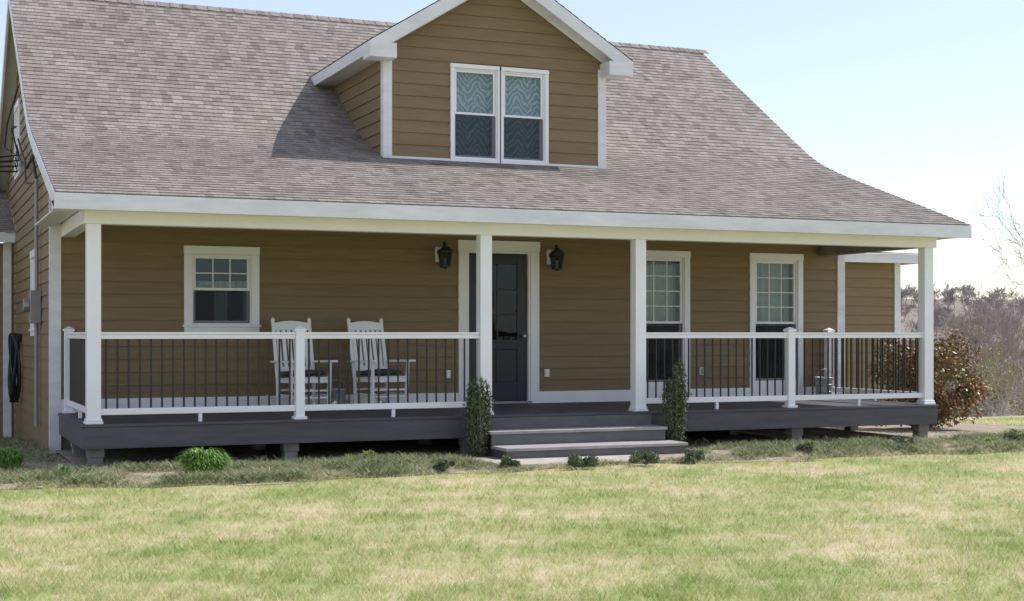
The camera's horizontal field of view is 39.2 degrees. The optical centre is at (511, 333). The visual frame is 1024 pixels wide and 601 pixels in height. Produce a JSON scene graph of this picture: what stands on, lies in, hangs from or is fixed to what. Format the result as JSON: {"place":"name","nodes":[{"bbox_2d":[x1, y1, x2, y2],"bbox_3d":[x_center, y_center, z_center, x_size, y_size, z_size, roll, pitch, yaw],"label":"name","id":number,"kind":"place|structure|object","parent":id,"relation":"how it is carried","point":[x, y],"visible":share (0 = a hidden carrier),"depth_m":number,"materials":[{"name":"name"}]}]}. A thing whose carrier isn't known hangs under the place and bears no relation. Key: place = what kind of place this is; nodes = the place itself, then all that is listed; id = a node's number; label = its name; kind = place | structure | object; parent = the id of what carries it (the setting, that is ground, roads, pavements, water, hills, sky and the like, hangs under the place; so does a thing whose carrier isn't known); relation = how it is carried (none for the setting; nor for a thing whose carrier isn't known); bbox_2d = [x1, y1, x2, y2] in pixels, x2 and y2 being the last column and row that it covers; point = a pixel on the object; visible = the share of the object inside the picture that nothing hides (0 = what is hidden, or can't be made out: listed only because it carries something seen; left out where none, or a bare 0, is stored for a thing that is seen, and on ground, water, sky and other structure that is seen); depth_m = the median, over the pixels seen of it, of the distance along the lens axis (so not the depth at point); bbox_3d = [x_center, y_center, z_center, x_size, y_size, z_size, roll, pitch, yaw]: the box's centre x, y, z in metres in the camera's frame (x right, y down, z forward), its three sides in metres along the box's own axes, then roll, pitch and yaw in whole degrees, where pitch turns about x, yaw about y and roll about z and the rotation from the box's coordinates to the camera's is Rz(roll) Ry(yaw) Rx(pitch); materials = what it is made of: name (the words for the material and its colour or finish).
{"place":"outdoors","nodes":[
{"label":"outdoors","id":0,"kind":"place"},
{"bbox_2d":[0,299,1023,600],"bbox_3d":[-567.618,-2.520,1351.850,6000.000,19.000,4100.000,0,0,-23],"label":"ground","id":1,"kind":"structure","parent":0,"point":[268,525],"depth_m":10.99,"materials":[{"name":"green plant"}]},
{"bbox_2d":[0,0,971,466],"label":"farmhouse","id":2,"kind":"object","parent":1,"relation":"on","point":[562,230],"visible":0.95,"depth_m":19.57,"materials":[{"name":"brown wood"}]},
{"bbox_2d":[8,333,21,402],"bbox_3d":[-7.774,0.530,22.477,0.184,1.093,0.822,0,0,-23],"label":"garden hose","id":3,"kind":"object","parent":2,"relation":"attached to","point":[14,364],"visible":1,"depth_m":22.21,"materials":[{"name":"black rubber"}]},
{"bbox_2d":[13,98,20,179],"bbox_3d":[-7.924,-3.123,23.171,0.160,1.205,1.040,0,0,-23],"label":"window","id":4,"kind":"structure","parent":2,"relation":"in","point":[17,115],"depth_m":23.24,"materials":[{"name":"white paint"}]},
{"bbox_2d":[29,249,33,335],"bbox_3d":[-6.671,-0.573,20.200,0.160,1.205,0.890,0,0,-23],"label":"window","id":5,"kind":"structure","parent":2,"relation":"in","point":[31,329],"depth_m":20.48,"materials":[{"name":"white paint"}]},
{"bbox_2d":[182,245,260,331],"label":"window","id":6,"kind":"structure","parent":2,"relation":"in","point":[221,292],"depth_m":18.82,"materials":[{"name":"white paint"}]},
{"bbox_2d":[266,317,337,404],"bbox_3d":[-2.699,0.384,18.373,0.680,1.192,0.940,0,0,-33],"label":"rocking chair","id":7,"kind":"object","parent":2,"relation":"on","point":[283,326],"visible":0.59,"depth_m":18.45,"materials":[{"name":"white paint"}]},
{"bbox_2d":[325,379,346,403],"bbox_3d":[-2.289,0.785,18.709,0.276,0.390,0.276,0,0,-23],"label":"metal bucket","id":8,"kind":"object","parent":2,"relation":"on","point":[334,394],"visible":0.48,"depth_m":18.61,"materials":[{"name":"silver metal"}]},
{"bbox_2d":[345,318,415,403],"bbox_3d":[-1.752,0.384,18.738,0.680,1.192,0.940,0,0,-39],"label":"rocking chair","id":9,"kind":"object","parent":2,"relation":"on","point":[362,326],"visible":0.81,"depth_m":18.77,"materials":[{"name":"white paint"}]},
{"bbox_2d":[450,63,500,162],"bbox_3d":[-0.521,-3.018,19.768,0.748,1.335,0.169,0,0,-23],"label":"window","id":10,"kind":"structure","parent":2,"relation":"in","point":[475,95],"depth_m":19.83,"materials":[{"name":"glass"}]},
{"bbox_2d":[469,253,526,400],"bbox_3d":[-0.410,-0.095,20.714,0.980,2.150,1.265,0,0,-23],"label":"door","id":11,"kind":"structure","parent":2,"relation":"in","point":[509,271],"depth_m":20.34,"materials":[{"name":"paint"}]},
{"bbox_2d":[500,67,548,165],"bbox_3d":[0.143,-3.018,20.047,0.748,1.335,0.169,0,0,-23],"label":"window","id":12,"kind":"structure","parent":2,"relation":"in","point":[524,99],"depth_m":20.11,"materials":[{"name":"glass"}]},
{"bbox_2d":[646,250,690,389],"bbox_3d":[1.949,-0.203,21.773,0.958,2.045,1.346,0,0,-23],"label":"window","id":13,"kind":"structure","parent":2,"relation":"in","point":[667,277],"depth_m":21.39,"materials":[{"name":"glass"}]},
{"bbox_2d":[749,253,803,387],"bbox_3d":[3.783,-0.203,22.545,0.958,2.045,1.346,0,0,-23],"label":"window","id":14,"kind":"structure","parent":2,"relation":"in","point":[776,280],"depth_m":22.11,"materials":[{"name":"glass"}]},
{"bbox_2d":[0,423,1023,488],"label":"planting bed","id":15,"kind":"object","parent":1,"relation":"on","point":[316,450],"visible":0.3,"depth_m":17.97,"materials":[{"name":"brown soil"}]},
{"bbox_2d":[0,446,32,469],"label":"leafy tuft","id":16,"kind":"object","parent":15,"relation":"on","point":[11,456],"visible":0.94,"depth_m":15.29,"materials":[{"name":"green plant"}]},
{"bbox_2d":[53,464,73,474],"bbox_3d":[-4.542,1.370,14.548,0.215,0.121,0.219,0,0,-23],"label":"leafy tuft","id":17,"kind":"object","parent":15,"relation":"on","point":[63,466],"visible":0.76,"depth_m":14.54,"materials":[{"name":"green plant"}]},
{"bbox_2d":[174,447,238,477],"bbox_3d":[-3.146,1.307,14.662,0.683,0.305,0.707,0,0,-23],"label":"leafy tuft","id":18,"kind":"object","parent":15,"relation":"on","point":[210,460],"visible":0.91,"depth_m":14.53,"materials":[{"name":"green plant"}]},
{"bbox_2d":[360,449,375,460],"bbox_3d":[-1.613,1.363,16.115,0.242,0.134,0.248,0,0,-23],"label":"leafy tuft","id":19,"kind":"object","parent":15,"relation":"on","point":[369,453],"visible":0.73,"depth_m":16.10,"materials":[{"name":"green plant"}]},
{"bbox_2d":[431,458,455,470],"bbox_3d":[-0.733,1.392,15.299,0.235,0.148,0.273,0,0,43],"label":"juniper","id":20,"kind":"object","parent":15,"relation":"on","point":[443,465],"visible":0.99,"depth_m":15.24,"materials":[{"name":"green plant"}]},
{"bbox_2d":[461,376,498,456],"bbox_3d":[-0.399,0.970,16.937,0.354,0.966,0.453,0,0,39],"label":"columnar holly","id":21,"kind":"object","parent":15,"relation":"on","point":[481,417],"visible":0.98,"depth_m":16.90,"materials":[{"name":"green plant"}]},
{"bbox_2d":[499,453,520,467],"bbox_3d":[-0.023,1.373,15.583,0.230,0.187,0.293,0,0,-5],"label":"juniper","id":22,"kind":"object","parent":15,"relation":"on","point":[506,461],"visible":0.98,"depth_m":15.49,"materials":[{"name":"green plant"}]},
{"bbox_2d":[658,358,693,441],"bbox_3d":[2.054,0.877,17.934,0.442,1.150,0.374,0,0,-23],"label":"columnar holly","id":23,"kind":"object","parent":15,"relation":"on","point":[676,421],"visible":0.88,"depth_m":17.89,"materials":[{"name":"green plant"}]},
{"bbox_2d":[682,447,705,461],"bbox_3d":[2.076,1.374,16.460,0.263,0.188,0.407,0,0,19],"label":"juniper","id":24,"kind":"object","parent":15,"relation":"on","point":[691,455],"visible":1,"depth_m":16.38,"materials":[{"name":"green plant"}]},
{"bbox_2d":[795,441,814,452],"bbox_3d":[3.574,1.383,17.435,0.238,0.164,0.284,0,0,-23],"label":"juniper","id":25,"kind":"object","parent":15,"relation":"on","point":[806,446],"visible":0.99,"depth_m":17.45,"materials":[{"name":"green plant"}]},
{"bbox_2d":[892,435,916,443],"bbox_3d":[4.964,1.378,18.246,0.281,0.177,0.307,0,0,-23],"label":"juniper","id":26,"kind":"object","parent":15,"relation":"on","point":[897,439],"visible":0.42,"depth_m":18.20,"materials":[{"name":"green plant"}]},
{"bbox_2d":[868,328,1004,428],"bbox_3d":[6.464,0.710,22.204,1.800,1.622,2.028,0,0,-7],"label":"bronze shrub","id":27,"kind":"object","parent":15,"relation":"on","point":[945,369],"visible":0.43,"depth_m":21.90,"materials":[{"name":"brown plant"}]},
{"bbox_2d":[984,436,999,441],"bbox_3d":[6.258,1.384,18.792,0.285,0.092,0.272,0,0,35],"label":"leafy tuft","id":28,"kind":"object","parent":15,"relation":"on","point":[997,438],"visible":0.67,"depth_m":18.77,"materials":[{"name":"green plant"}]},
{"bbox_2d":[1003,432,1022,441],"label":"juniper","id":29,"kind":"object","parent":15,"relation":"on","point":[1013,435],"visible":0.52,"depth_m":18.90,"materials":[{"name":"green plant"}]},
{"bbox_2d":[1008,428,1023,436],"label":"lime plant","id":30,"kind":"object","parent":15,"relation":"on","point":[1014,431],"visible":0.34,"depth_m":19.31,"materials":[{"name":"green plant"}]},
{"bbox_2d":[0,428,1023,488],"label":"ground cover","id":31,"kind":"object","parent":1,"relation":"on","point":[260,469],"visible":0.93,"depth_m":15.65,"materials":[{"name":"green plant"}]},
{"bbox_2d":[566,453,599,467],"bbox_3d":[0.770,1.379,15.712,0.387,0.176,0.303,0,0,-8],"label":"juniper","id":32,"kind":"object","parent":1,"relation":"on","point":[574,461],"visible":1,"depth_m":15.67,"materials":[{"name":"green plant"}]},
{"bbox_2d":[628,449,659,464],"bbox_3d":[1.480,1.377,16.065,0.352,0.180,0.380,0,0,-2],"label":"juniper","id":33,"kind":"object","parent":1,"relation":"on","point":[647,457],"visible":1,"depth_m":16.03,"materials":[{"name":"green plant"}]},
{"bbox_2d":[901,316,916,353],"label":"bare tree","id":34,"kind":"object","parent":1,"relation":"on","point":[906,330],"visible":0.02,"depth_m":44.44,"materials":[{"name":"grey plant"}]},
{"bbox_2d":[901,282,1023,415],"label":"distant woodland","id":35,"kind":"object","parent":1,"relation":"on","point":[948,298],"visible":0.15,"depth_m":318.99,"materials":[{"name":"brown plant"}]},
{"bbox_2d":[941,387,993,417],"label":"bare tree","id":36,"kind":"object","parent":1,"relation":"on","point":[963,408],"visible":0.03,"depth_m":68.77,"materials":[{"name":"grey plant"}]},
{"bbox_2d":[934,296,1023,416],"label":"bare tree","id":37,"kind":"object","parent":1,"relation":"on","point":[1013,343],"visible":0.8,"depth_m":49.50,"materials":[{"name":"grey plant"}]},
{"bbox_2d":[934,279,1023,416],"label":"bare tree","id":38,"kind":"object","parent":1,"relation":"on","point":[1006,321],"visible":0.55,"depth_m":56.32,"materials":[{"name":"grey plant"}]},
{"bbox_2d":[949,373,1009,416],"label":"bare tree","id":39,"kind":"object","parent":1,"relation":"on","point":[985,404],"visible":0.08,"depth_m":72.28,"materials":[{"name":"grey plant"}]},
{"bbox_2d":[945,381,1014,415],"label":"bare tree","id":40,"kind":"object","parent":1,"relation":"on","point":[972,409],"visible":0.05,"depth_m":76.42,"materials":[{"name":"grey plant"}]},
{"bbox_2d":[952,347,1020,416],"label":"bare tree","id":41,"kind":"object","parent":1,"relation":"on","point":[994,372],"visible":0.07,"depth_m":69.56,"materials":[{"name":"grey plant"}]},
{"bbox_2d":[964,330,1010,416],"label":"bare tree","id":42,"kind":"object","parent":1,"relation":"on","point":[1004,358],"visible":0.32,"depth_m":50.70,"materials":[{"name":"grey plant"}]},
{"bbox_2d":[954,347,1023,416],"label":"bare tree","id":43,"kind":"object","parent":1,"relation":"on","point":[1018,390],"visible":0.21,"depth_m":66.64,"materials":[{"name":"grey plant"}]},
{"bbox_2d":[959,173,1023,323],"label":"bare tree","id":44,"kind":"object","parent":1,"relation":"on","point":[1011,242],"visible":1,"depth_m":34.88,"materials":[{"name":"grey plant"}]},
{"bbox_2d":[971,340,1023,415],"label":"bare tree","id":45,"kind":"object","parent":1,"relation":"on","point":[1002,392],"visible":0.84,"depth_m":48.90,"materials":[{"name":"grey plant"}]},
{"bbox_2d":[989,387,1021,414],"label":"bare tree","id":46,"kind":"object","parent":1,"relation":"on","point":[1011,407],"visible":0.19,"depth_m":79.38,"materials":[{"name":"grey plant"}]},
{"bbox_2d":[995,378,1023,415],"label":"bare tree","id":47,"kind":"object","parent":1,"relation":"on","point":[1014,406],"visible":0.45,"depth_m":68.89,"materials":[{"name":"grey plant"}]},
{"bbox_2d":[996,328,1023,388],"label":"bare tree","id":48,"kind":"object","parent":1,"relation":"on","point":[1016,366],"visible":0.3,"depth_m":57.41,"materials":[{"name":"grey plant"}]},
{"bbox_2d":[1009,392,1023,415],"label":"bare tree","id":49,"kind":"object","parent":1,"relation":"on","point":[1017,405],"visible":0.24,"depth_m":71.99,"materials":[{"name":"grey plant"}]},
{"bbox_2d":[0,0,1023,299],"label":"sky","id":50,"kind":"structure","parent":0,"point":[921,102],"materials":[{"name":"blue"}]},
{"bbox_2d":[482,455,668,466],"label":"path","id":51,"kind":"structure","parent":0,"point":[540,461],"depth_m":16.31,"materials":[{"name":"concrete"}]},
{"bbox_2d":[814,369,833,394],"bbox_3d":[4.748,0.755,21.892,0.297,0.449,0.297,0,0,-23],"label":"metal bucket","id":52,"kind":"object","parent":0,"point":[823,385],"visible":0.67,"depth_m":21.79,"materials":[{"name":"silver metal"}]}
]}

